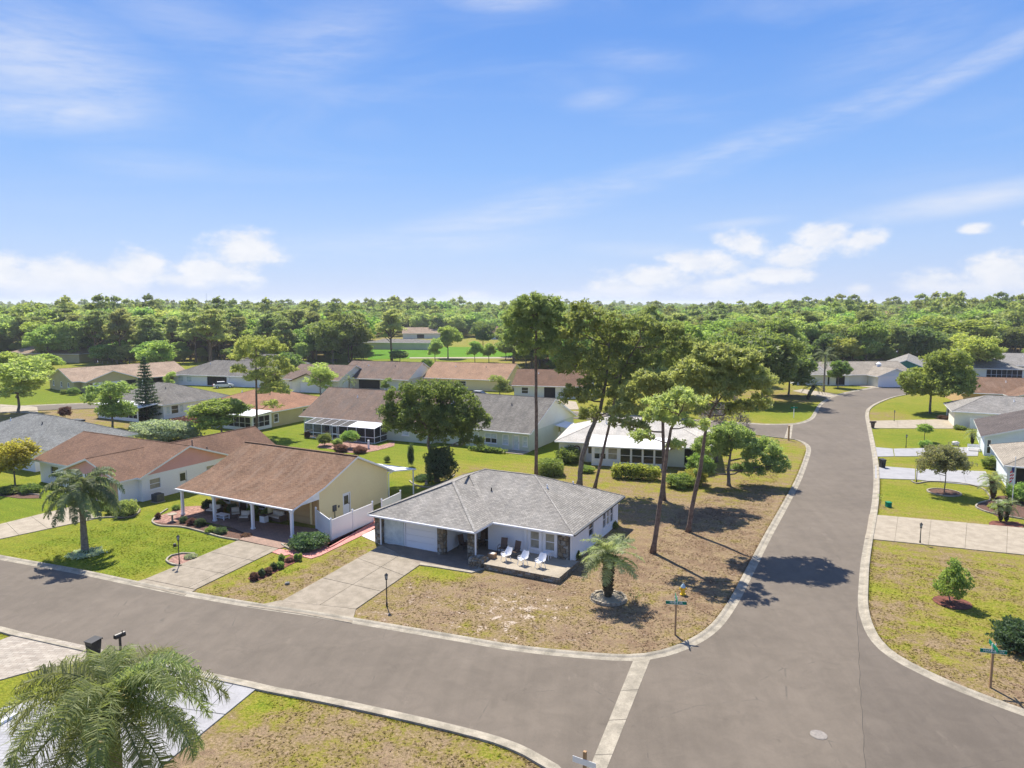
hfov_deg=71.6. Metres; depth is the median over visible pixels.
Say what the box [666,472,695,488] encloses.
round shrub
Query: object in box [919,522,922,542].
lamp post
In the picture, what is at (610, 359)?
tree
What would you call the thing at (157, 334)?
broadleaf tree
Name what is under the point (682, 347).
pine tree
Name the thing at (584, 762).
sign post
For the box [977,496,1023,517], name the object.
mulch bed
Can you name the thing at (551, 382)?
house
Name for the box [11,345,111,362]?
house
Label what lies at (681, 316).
pine tree
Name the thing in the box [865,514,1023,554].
driveway
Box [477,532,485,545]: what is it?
patio chair
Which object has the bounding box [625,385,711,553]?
pine tree
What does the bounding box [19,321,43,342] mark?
broadleaf tree
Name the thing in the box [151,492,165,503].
ac unit
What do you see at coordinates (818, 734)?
manhole cover
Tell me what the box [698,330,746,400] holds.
oak tree
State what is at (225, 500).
window
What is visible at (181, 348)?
understorey tree
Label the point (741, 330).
oak tree
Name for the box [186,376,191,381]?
window
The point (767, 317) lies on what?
broadleaf tree
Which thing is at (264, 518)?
storage cabinet
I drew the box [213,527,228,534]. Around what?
bed plant
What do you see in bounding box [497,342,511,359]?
young tree
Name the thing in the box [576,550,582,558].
dark shrub
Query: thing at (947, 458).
crape myrtle
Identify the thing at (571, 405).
driveway
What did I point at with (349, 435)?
topiary shrub
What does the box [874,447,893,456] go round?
driveway
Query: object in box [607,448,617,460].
window
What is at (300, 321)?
broadleaf tree
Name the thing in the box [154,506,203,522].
gravel bed
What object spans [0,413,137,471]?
blue grey roof house
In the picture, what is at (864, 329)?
oak tree
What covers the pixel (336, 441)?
round shrub
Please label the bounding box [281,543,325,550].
bed edging
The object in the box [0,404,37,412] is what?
driveway
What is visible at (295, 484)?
porch house
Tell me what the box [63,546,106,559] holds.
white flowers
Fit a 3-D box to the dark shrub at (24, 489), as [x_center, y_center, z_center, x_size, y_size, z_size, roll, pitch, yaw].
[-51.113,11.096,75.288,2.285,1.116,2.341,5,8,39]
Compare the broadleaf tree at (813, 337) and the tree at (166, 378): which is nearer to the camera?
the tree at (166, 378)
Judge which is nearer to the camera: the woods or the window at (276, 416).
the window at (276, 416)
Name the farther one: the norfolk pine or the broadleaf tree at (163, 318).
the broadleaf tree at (163, 318)
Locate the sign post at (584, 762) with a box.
[572,750,595,767]
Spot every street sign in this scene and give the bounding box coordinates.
[666,593,686,634]
[980,639,1006,687]
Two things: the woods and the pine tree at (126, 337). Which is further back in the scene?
the woods
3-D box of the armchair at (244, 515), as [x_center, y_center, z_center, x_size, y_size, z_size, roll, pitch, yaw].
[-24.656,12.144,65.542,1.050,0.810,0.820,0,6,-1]
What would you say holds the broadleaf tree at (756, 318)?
on the ground at (636, 520)
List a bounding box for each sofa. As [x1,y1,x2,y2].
[204,504,223,513]
[230,507,240,517]
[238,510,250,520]
[268,509,286,521]
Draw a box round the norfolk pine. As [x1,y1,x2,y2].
[132,356,161,418]
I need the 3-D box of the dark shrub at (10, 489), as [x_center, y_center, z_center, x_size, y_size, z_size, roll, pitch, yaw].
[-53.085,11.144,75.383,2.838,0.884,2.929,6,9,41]
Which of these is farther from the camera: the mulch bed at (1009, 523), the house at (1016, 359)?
the house at (1016, 359)
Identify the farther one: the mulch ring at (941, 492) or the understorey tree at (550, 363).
the understorey tree at (550, 363)
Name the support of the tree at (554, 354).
on the ground at (636, 520)
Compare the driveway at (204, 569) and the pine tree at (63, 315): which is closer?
the driveway at (204, 569)
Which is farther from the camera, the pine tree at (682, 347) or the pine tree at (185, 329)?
the pine tree at (185, 329)
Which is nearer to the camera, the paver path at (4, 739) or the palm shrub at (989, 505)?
the paver path at (4, 739)
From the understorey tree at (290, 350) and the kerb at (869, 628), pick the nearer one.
the kerb at (869, 628)
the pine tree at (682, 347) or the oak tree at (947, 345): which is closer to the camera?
the pine tree at (682, 347)
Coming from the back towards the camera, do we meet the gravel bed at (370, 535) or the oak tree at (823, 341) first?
the oak tree at (823, 341)
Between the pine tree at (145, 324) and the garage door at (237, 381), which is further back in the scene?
the pine tree at (145, 324)
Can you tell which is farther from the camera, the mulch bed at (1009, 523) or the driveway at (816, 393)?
the driveway at (816, 393)
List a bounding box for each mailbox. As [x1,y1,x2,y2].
[113,630,125,650]
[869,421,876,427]
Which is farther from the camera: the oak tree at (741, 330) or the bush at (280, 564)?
the oak tree at (741, 330)
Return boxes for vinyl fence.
[315,501,373,540]
[381,490,400,507]
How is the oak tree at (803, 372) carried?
on the ground at (636, 520)
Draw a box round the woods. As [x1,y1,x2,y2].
[0,291,1023,342]
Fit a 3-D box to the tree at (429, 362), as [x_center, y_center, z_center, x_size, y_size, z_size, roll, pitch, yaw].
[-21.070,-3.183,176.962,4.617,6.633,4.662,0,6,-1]
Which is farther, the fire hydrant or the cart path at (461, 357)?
the cart path at (461, 357)
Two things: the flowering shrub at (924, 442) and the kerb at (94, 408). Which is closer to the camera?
the flowering shrub at (924, 442)
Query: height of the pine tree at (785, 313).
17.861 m
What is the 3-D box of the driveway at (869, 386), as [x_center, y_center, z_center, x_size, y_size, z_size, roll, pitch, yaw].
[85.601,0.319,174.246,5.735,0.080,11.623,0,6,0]
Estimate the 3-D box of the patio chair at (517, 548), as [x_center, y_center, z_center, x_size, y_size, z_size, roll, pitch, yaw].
[0.283,12.864,55.293,0.658,1.127,0.812,5,8,35]
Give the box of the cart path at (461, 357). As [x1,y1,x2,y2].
[410,357,517,357]
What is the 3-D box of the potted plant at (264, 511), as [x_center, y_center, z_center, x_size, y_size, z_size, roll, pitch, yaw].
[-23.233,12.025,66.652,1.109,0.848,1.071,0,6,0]
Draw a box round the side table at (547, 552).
[542,551,550,559]
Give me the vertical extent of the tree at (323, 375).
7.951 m
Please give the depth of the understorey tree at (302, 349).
236.88 m
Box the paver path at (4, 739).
[0,698,86,767]
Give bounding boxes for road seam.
[856,608,865,767]
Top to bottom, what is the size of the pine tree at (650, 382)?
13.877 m
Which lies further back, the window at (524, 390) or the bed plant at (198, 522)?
the window at (524, 390)
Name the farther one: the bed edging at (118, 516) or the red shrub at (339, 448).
the red shrub at (339, 448)
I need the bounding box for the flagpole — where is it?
[1009,457,1015,497]
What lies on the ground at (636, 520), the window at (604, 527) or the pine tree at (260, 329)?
the pine tree at (260, 329)
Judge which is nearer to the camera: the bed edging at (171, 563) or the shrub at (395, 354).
the bed edging at (171, 563)
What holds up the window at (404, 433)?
in the house at (344, 405)
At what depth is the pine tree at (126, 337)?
245.23 m
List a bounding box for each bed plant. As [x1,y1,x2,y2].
[154,512,161,518]
[171,504,180,510]
[178,516,186,522]
[185,517,195,525]
[193,518,205,526]
[204,525,215,532]
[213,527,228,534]
[240,532,252,536]
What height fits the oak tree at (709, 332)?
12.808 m
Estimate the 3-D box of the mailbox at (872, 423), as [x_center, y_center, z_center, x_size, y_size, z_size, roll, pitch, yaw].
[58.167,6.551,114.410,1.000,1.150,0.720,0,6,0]
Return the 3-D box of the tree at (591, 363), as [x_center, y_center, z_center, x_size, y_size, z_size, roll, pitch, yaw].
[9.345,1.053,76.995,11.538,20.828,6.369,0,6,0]
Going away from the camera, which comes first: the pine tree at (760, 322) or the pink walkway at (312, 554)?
the pink walkway at (312, 554)
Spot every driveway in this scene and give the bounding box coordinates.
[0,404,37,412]
[0,505,100,538]
[0,633,88,679]
[89,665,258,767]
[146,540,278,589]
[282,545,419,608]
[559,400,578,409]
[794,389,836,397]
[853,385,875,387]
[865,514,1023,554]
[874,419,953,428]
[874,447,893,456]
[875,466,914,479]
[894,447,978,456]
[916,469,988,486]
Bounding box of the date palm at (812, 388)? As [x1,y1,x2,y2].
[803,379,827,399]
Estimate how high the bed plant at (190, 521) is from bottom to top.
0.735 m
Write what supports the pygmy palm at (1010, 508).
on the mulch bed at (1009, 523)
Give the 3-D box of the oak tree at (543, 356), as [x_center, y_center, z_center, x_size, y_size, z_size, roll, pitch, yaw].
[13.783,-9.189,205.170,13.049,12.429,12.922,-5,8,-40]
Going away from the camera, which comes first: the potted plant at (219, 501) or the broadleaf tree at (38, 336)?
the potted plant at (219, 501)
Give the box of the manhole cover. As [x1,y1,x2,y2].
[810,730,826,739]
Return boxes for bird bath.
[167,512,176,521]
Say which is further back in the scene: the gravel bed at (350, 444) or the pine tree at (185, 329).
the pine tree at (185, 329)
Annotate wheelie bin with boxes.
[83,635,102,653]
[878,458,885,467]
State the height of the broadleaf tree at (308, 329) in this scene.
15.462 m
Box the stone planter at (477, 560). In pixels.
[468,554,488,567]
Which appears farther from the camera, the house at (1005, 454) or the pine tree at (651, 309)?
the pine tree at (651, 309)
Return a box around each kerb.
[0,438,810,660]
[0,626,560,767]
[1,402,765,424]
[12,408,780,437]
[766,387,879,424]
[858,393,1023,715]
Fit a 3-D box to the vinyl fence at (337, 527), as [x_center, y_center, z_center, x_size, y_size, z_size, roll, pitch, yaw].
[-14.333,11.942,63.023,5.121,2.040,4.063,-4,8,-34]
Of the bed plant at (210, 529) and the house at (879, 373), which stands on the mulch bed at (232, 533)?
the bed plant at (210, 529)
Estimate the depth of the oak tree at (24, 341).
240.16 m
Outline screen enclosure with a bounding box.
[304,417,386,443]
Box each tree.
[0,339,16,350]
[0,345,7,352]
[0,351,31,387]
[0,355,55,412]
[0,436,44,484]
[5,312,30,342]
[8,342,21,349]
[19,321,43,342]
[21,329,59,352]
[23,324,66,352]
[26,316,47,325]
[34,353,65,376]
[50,308,77,324]
[50,320,90,349]
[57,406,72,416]
[65,314,81,321]
[76,320,113,347]
[77,310,110,362]
[79,380,137,427]
[87,316,108,360]
[87,344,114,363]
[93,341,113,359]
[99,314,109,321]
[100,308,138,362]
[105,347,126,363]
[108,340,127,361]
[108,353,123,363]
[110,307,132,322]
[115,344,134,363]
[120,317,137,360]
[120,326,142,344]
[129,314,165,340]
[129,344,141,361]
[130,315,141,358]
[130,341,151,352]
[135,340,176,362]
[137,327,171,349]
[152,322,166,335]
[156,315,183,342]
[162,371,175,383]
[164,315,181,341]
[170,341,188,359]
[174,319,200,358]
[174,350,190,359]
[175,346,193,360]
[176,311,200,361]
[183,397,254,431]
[188,308,234,361]
[193,309,219,359]
[196,311,227,361]
[201,320,236,358]
[207,350,219,359]
[212,319,231,359]
[219,348,233,358]
[221,307,249,340]
[224,316,250,341]
[226,335,299,427]
[227,345,250,354]
[232,329,256,349]
[250,347,266,353]
[251,313,278,339]
[253,367,284,387]
[260,342,284,353]
[271,333,302,347]
[272,320,299,351]
[276,314,287,329]
[276,352,305,371]
[279,348,296,353]
[285,308,308,329]
[291,324,315,360]
[292,342,314,360]
[297,319,311,356]
[301,311,321,358]
[302,362,338,394]
[304,319,349,361]
[310,319,354,363]
[323,343,344,354]
[324,311,379,361]
[330,353,342,361]
[345,345,355,359]
[348,314,356,361]
[349,344,374,360]
[350,310,370,330]
[374,308,408,359]
[375,378,492,481]
[380,378,391,389]
[421,358,434,366]
[427,338,443,354]
[437,325,463,357]
[465,341,482,361]
[468,322,497,347]
[480,343,496,358]
[487,375,510,393]
[494,325,504,334]
[497,312,514,362]
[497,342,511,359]
[498,290,569,474]
[502,329,541,368]
[509,329,544,368]
[539,352,550,359]
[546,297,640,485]
[546,360,561,368]
[549,323,577,362]
[578,316,623,388]
[588,333,645,400]
[593,312,703,488]
[605,366,695,500]
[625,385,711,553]
[628,304,668,409]
[655,321,713,370]
[662,320,693,351]
[666,312,694,324]
[666,340,778,532]
[689,420,791,485]
[695,393,755,461]
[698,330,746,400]
[700,329,715,341]
[701,318,738,327]
[704,315,720,320]
[707,320,751,333]
[716,324,760,337]
[735,321,764,330]
[735,332,811,397]
[736,316,762,327]
[742,315,760,326]
[756,317,804,340]
[756,319,768,327]
[760,315,772,327]
[770,310,791,327]
[785,354,818,395]
[787,330,809,352]
[790,318,821,337]
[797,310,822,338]
[805,329,822,360]
[806,344,820,357]
[808,331,849,360]
[815,321,839,330]
[821,323,847,360]
[823,316,890,329]
[825,336,866,360]
[826,360,853,387]
[832,325,879,360]
[839,321,853,359]
[846,320,891,360]
[846,355,863,360]
[851,310,875,360]
[862,349,877,359]
[865,316,882,360]
[873,347,883,359]
[878,346,897,359]
[881,329,912,353]
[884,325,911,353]
[890,326,947,353]
[895,348,980,413]
[901,323,913,353]
[906,344,938,357]
[909,315,1008,339]
[931,326,961,333]
[932,557,974,601]
[935,332,967,351]
[947,333,1008,362]
[995,329,1006,346]
[997,325,1023,352]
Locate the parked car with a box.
[213,381,233,388]
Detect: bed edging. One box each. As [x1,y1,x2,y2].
[90,509,140,518]
[151,508,238,540]
[165,552,196,565]
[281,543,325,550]
[324,521,374,548]
[409,474,454,487]
[911,480,1023,519]
[926,488,961,496]
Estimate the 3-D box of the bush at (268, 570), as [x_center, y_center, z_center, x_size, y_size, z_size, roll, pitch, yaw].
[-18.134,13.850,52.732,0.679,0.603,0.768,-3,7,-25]
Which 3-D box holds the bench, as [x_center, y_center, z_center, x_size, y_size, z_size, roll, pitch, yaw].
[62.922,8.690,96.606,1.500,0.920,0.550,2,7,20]
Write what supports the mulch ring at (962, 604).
on the ground at (636, 520)
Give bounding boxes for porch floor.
[195,512,321,548]
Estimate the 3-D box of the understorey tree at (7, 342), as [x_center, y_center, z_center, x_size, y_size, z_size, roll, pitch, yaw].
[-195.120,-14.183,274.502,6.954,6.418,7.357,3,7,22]
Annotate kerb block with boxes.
[1,713,16,723]
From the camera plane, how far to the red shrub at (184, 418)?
117.80 m
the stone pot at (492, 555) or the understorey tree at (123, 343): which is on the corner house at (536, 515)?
the stone pot at (492, 555)
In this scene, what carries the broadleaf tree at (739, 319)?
on the ground at (636, 520)
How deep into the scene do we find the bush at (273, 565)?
53.38 m
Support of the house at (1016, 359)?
on the ground at (636, 520)
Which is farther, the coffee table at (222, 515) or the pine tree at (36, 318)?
the pine tree at (36, 318)
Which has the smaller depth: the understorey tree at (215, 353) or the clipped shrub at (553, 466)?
the clipped shrub at (553, 466)
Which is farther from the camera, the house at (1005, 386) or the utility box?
the house at (1005, 386)
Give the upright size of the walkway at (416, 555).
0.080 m
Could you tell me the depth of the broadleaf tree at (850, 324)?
251.06 m
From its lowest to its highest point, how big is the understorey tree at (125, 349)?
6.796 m
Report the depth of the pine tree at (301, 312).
269.50 m
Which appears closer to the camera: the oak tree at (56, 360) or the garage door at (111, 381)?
the garage door at (111, 381)
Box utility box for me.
[885,501,891,507]
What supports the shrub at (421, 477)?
on the ground at (636, 520)
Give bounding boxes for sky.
[0,0,1023,303]
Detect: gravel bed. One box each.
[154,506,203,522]
[169,554,192,563]
[317,441,394,452]
[362,529,378,543]
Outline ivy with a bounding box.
[422,442,459,482]
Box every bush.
[249,572,258,579]
[258,568,265,576]
[264,566,271,574]
[270,562,277,570]
[277,561,284,568]
[278,553,284,561]
[284,531,329,552]
[284,557,293,562]
[298,553,302,560]
[383,455,389,461]
[985,614,1023,652]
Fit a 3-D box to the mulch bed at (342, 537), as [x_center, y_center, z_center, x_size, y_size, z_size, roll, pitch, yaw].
[-13.990,12.991,62.739,0.831,0.080,9.240,2,7,18]
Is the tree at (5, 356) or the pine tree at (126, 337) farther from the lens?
the pine tree at (126, 337)
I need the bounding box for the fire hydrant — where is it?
[679,583,686,595]
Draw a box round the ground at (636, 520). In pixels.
[0,304,1023,767]
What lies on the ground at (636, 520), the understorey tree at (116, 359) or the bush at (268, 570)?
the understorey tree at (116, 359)
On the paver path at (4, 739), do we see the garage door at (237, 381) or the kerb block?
the kerb block
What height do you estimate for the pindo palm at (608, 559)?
4.507 m
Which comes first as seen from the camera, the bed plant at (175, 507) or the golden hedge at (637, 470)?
the bed plant at (175, 507)
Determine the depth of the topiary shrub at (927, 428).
102.54 m
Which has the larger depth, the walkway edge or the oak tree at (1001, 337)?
the oak tree at (1001, 337)
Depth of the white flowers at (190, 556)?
55.87 m
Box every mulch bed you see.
[0,493,41,498]
[155,519,242,538]
[248,555,298,581]
[327,519,374,546]
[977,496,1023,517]
[989,521,1023,528]
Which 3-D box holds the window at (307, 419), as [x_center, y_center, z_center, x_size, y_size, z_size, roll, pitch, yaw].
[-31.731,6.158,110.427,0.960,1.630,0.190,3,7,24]
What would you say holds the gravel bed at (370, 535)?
on the ground at (636, 520)
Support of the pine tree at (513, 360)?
on the ground at (636, 520)
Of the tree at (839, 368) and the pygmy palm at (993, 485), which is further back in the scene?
the tree at (839, 368)
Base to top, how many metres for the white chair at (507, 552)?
1.025 m
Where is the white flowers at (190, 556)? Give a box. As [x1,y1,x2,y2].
[183,553,197,559]
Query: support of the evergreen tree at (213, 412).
on the ground at (636, 520)
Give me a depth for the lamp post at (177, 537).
54.22 m
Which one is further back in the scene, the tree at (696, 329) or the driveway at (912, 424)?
the tree at (696, 329)
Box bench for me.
[967,444,980,451]
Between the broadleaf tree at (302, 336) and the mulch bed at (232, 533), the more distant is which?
the broadleaf tree at (302, 336)
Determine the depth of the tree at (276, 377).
149.39 m
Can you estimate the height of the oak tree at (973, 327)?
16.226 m
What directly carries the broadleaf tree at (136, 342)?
on the ground at (636, 520)
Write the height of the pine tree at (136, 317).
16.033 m
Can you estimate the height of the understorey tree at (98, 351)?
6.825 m
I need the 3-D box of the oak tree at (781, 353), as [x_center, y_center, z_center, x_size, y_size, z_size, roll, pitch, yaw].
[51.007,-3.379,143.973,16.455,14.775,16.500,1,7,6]
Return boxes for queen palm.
[0,642,231,767]
[39,466,124,550]
[342,374,356,387]
[812,347,840,391]
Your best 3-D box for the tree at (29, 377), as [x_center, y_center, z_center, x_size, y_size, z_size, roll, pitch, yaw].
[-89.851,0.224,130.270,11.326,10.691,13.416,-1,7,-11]
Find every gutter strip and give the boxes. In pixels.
[592,660,649,767]
[784,425,792,438]
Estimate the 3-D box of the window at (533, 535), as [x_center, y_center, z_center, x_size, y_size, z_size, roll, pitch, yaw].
[1.817,12.300,55.925,1.030,1.570,0.190,3,7,27]
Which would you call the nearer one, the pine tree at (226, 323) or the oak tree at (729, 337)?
the oak tree at (729, 337)
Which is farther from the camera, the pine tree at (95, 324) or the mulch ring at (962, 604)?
the pine tree at (95, 324)
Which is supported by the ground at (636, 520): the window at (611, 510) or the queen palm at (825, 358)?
the queen palm at (825, 358)
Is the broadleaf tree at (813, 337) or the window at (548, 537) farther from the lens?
the broadleaf tree at (813, 337)
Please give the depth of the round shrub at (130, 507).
66.78 m
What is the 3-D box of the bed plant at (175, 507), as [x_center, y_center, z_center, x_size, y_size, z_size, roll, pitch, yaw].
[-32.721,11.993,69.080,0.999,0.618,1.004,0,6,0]
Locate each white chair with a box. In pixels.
[501,546,511,559]
[517,550,528,565]
[535,552,546,566]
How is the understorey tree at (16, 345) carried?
on the ground at (636, 520)
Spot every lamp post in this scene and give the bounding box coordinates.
[173,535,179,563]
[384,573,387,605]
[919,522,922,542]
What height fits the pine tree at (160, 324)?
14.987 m
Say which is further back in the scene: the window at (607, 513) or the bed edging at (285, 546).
the window at (607, 513)
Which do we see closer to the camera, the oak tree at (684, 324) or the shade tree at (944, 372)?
the shade tree at (944, 372)
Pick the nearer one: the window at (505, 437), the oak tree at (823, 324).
the window at (505, 437)
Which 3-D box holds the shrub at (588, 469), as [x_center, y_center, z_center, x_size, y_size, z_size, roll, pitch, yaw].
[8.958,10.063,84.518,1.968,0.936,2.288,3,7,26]
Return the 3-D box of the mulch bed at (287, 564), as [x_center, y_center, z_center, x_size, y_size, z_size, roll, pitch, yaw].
[-18.027,14.009,53.904,1.357,0.080,5.546,3,7,22]
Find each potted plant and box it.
[201,498,216,509]
[216,499,225,508]
[226,502,236,511]
[246,505,259,514]
[260,508,267,514]
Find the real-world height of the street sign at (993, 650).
2.436 m
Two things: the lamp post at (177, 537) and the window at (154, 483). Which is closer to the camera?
the lamp post at (177, 537)
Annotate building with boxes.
[363,339,430,349]
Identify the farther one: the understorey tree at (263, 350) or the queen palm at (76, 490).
the understorey tree at (263, 350)
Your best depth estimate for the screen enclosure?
104.13 m
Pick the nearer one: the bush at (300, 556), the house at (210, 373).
the bush at (300, 556)
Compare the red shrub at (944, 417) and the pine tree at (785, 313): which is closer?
the red shrub at (944, 417)
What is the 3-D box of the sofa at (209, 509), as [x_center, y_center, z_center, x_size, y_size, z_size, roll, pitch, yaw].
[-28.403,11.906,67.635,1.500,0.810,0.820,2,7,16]
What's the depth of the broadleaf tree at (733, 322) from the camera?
231.93 m
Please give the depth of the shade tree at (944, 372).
126.54 m
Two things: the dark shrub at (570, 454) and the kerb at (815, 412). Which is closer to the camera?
the dark shrub at (570, 454)
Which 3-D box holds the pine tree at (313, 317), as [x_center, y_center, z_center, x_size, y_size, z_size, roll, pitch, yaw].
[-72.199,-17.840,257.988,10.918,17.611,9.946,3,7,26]
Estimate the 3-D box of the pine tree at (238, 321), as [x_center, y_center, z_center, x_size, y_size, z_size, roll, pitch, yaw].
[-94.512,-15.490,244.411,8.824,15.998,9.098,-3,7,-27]
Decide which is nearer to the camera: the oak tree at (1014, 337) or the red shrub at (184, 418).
the red shrub at (184, 418)
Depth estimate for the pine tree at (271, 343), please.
107.81 m
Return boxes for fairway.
[368,347,512,359]
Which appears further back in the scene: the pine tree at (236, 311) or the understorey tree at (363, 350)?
the pine tree at (236, 311)
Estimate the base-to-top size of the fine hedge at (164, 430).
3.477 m
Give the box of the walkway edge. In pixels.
[420,562,483,572]
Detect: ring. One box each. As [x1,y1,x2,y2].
[591,590,626,606]
[928,489,959,494]
[933,595,972,609]
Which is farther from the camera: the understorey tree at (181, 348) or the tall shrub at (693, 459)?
the understorey tree at (181, 348)
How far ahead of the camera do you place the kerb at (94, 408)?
132.61 m
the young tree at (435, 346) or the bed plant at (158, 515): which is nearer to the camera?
the bed plant at (158, 515)
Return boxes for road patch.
[858,613,1023,767]
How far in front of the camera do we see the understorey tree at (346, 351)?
246.67 m
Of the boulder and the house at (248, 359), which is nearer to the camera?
the boulder
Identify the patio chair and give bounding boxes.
[457,534,466,548]
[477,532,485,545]
[497,537,507,553]
[509,540,520,556]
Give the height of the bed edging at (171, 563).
0.130 m
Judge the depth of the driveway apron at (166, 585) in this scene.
50.33 m
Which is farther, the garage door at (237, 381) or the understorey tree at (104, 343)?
the understorey tree at (104, 343)
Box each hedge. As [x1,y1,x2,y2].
[129,418,204,441]
[466,445,507,453]
[610,462,661,480]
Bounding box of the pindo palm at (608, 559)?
[579,533,644,597]
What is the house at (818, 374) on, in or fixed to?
on the ground at (636, 520)
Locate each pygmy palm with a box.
[965,428,979,443]
[977,471,1009,497]
[989,499,1010,520]
[1001,498,1022,520]
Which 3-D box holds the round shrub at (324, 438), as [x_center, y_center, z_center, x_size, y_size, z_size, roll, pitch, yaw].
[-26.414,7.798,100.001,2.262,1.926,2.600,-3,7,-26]
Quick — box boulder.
[951,441,959,445]
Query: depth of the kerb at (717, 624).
46.12 m
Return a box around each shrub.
[0,484,20,494]
[18,483,42,494]
[60,389,66,393]
[66,387,79,394]
[103,501,120,514]
[112,499,139,516]
[170,416,197,423]
[303,431,310,437]
[316,433,331,445]
[331,438,342,444]
[333,444,348,452]
[339,430,360,441]
[352,445,367,452]
[388,350,408,358]
[414,473,433,481]
[538,457,564,476]
[554,445,580,462]
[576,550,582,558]
[583,465,595,472]
[612,521,619,527]
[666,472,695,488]
[685,451,714,469]
[685,468,708,485]
[915,423,934,439]
[918,439,932,446]
[936,415,948,419]
[953,424,965,429]
[980,454,995,468]
[987,503,1003,509]
[1002,481,1023,501]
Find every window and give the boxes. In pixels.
[50,465,58,478]
[149,476,161,491]
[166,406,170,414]
[171,404,179,414]
[177,376,183,381]
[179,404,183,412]
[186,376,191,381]
[220,498,230,503]
[274,413,278,422]
[305,418,309,428]
[401,430,409,436]
[485,432,496,443]
[502,434,508,445]
[521,387,527,393]
[523,436,527,447]
[529,530,538,550]
[544,532,553,552]
[588,522,593,538]
[593,447,605,459]
[602,513,606,530]
[606,510,609,526]
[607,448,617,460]
[610,508,613,524]
[620,448,630,463]
[631,449,642,463]
[643,449,653,464]
[654,450,661,465]
[986,439,991,454]
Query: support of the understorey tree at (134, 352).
on the ground at (636, 520)
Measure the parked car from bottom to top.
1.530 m
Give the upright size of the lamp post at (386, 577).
2.293 m
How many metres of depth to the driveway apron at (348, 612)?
46.55 m
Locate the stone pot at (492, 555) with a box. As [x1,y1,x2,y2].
[488,552,496,558]
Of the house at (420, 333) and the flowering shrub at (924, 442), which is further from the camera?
the house at (420, 333)
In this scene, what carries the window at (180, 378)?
in the house at (210, 373)
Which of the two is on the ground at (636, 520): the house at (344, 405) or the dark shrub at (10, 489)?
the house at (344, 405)
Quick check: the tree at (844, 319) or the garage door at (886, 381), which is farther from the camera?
the tree at (844, 319)
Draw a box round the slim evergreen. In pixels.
[406,442,414,465]
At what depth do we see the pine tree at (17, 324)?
268.28 m
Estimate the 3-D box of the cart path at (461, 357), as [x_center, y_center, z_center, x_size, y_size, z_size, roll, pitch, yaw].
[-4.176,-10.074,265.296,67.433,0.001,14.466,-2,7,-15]
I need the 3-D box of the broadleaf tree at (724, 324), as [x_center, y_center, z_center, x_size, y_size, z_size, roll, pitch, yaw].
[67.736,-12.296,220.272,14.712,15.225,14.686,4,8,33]
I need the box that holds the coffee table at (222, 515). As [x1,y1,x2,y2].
[216,512,229,519]
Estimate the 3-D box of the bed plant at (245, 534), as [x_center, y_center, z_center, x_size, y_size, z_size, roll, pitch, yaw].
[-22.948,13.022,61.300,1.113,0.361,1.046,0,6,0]
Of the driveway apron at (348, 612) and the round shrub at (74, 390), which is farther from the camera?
the round shrub at (74, 390)
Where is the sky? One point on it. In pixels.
(491, 151)
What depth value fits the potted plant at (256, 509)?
66.98 m
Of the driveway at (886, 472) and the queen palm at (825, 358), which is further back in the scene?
the queen palm at (825, 358)
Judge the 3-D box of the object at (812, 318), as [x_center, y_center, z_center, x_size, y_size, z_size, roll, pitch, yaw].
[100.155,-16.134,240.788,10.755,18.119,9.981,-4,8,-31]
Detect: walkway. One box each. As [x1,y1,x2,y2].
[272,523,374,558]
[382,543,500,570]
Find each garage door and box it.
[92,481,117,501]
[93,381,117,392]
[230,377,245,386]
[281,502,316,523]
[300,382,318,392]
[384,381,400,390]
[406,523,434,550]
[882,377,899,386]
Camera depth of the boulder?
100.23 m
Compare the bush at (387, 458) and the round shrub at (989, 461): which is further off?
the bush at (387, 458)
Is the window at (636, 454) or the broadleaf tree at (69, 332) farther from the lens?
the broadleaf tree at (69, 332)
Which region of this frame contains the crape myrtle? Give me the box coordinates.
[914,442,977,492]
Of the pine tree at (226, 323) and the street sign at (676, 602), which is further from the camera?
the pine tree at (226, 323)
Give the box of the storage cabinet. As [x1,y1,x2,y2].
[259,514,268,522]
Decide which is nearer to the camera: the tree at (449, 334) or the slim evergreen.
the slim evergreen
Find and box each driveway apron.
[131,579,195,594]
[248,600,355,622]
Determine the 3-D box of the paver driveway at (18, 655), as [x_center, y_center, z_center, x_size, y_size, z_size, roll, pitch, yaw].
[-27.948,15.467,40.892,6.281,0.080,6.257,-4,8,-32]
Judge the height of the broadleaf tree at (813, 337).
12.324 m
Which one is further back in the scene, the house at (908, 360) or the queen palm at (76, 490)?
the house at (908, 360)
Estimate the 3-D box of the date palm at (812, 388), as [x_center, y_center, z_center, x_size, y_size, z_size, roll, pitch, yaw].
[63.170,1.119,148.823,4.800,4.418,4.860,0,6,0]
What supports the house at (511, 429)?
on the ground at (636, 520)
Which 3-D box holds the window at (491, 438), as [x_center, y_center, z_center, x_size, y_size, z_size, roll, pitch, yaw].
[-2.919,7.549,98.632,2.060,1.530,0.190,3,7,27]
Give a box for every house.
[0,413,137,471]
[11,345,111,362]
[32,426,274,501]
[48,360,184,392]
[97,382,229,421]
[174,360,286,386]
[175,441,415,537]
[193,388,317,429]
[242,354,309,363]
[282,364,361,392]
[298,387,453,443]
[348,360,429,390]
[367,469,625,582]
[402,327,440,338]
[422,361,520,390]
[437,392,576,454]
[511,369,595,398]
[554,416,712,468]
[790,362,851,385]
[818,361,906,386]
[887,353,925,367]
[943,395,1023,428]
[945,377,1023,400]
[966,359,1023,377]
[973,410,1023,455]
[989,441,1023,488]
[994,353,1023,367]
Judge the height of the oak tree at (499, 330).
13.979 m
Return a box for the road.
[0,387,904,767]

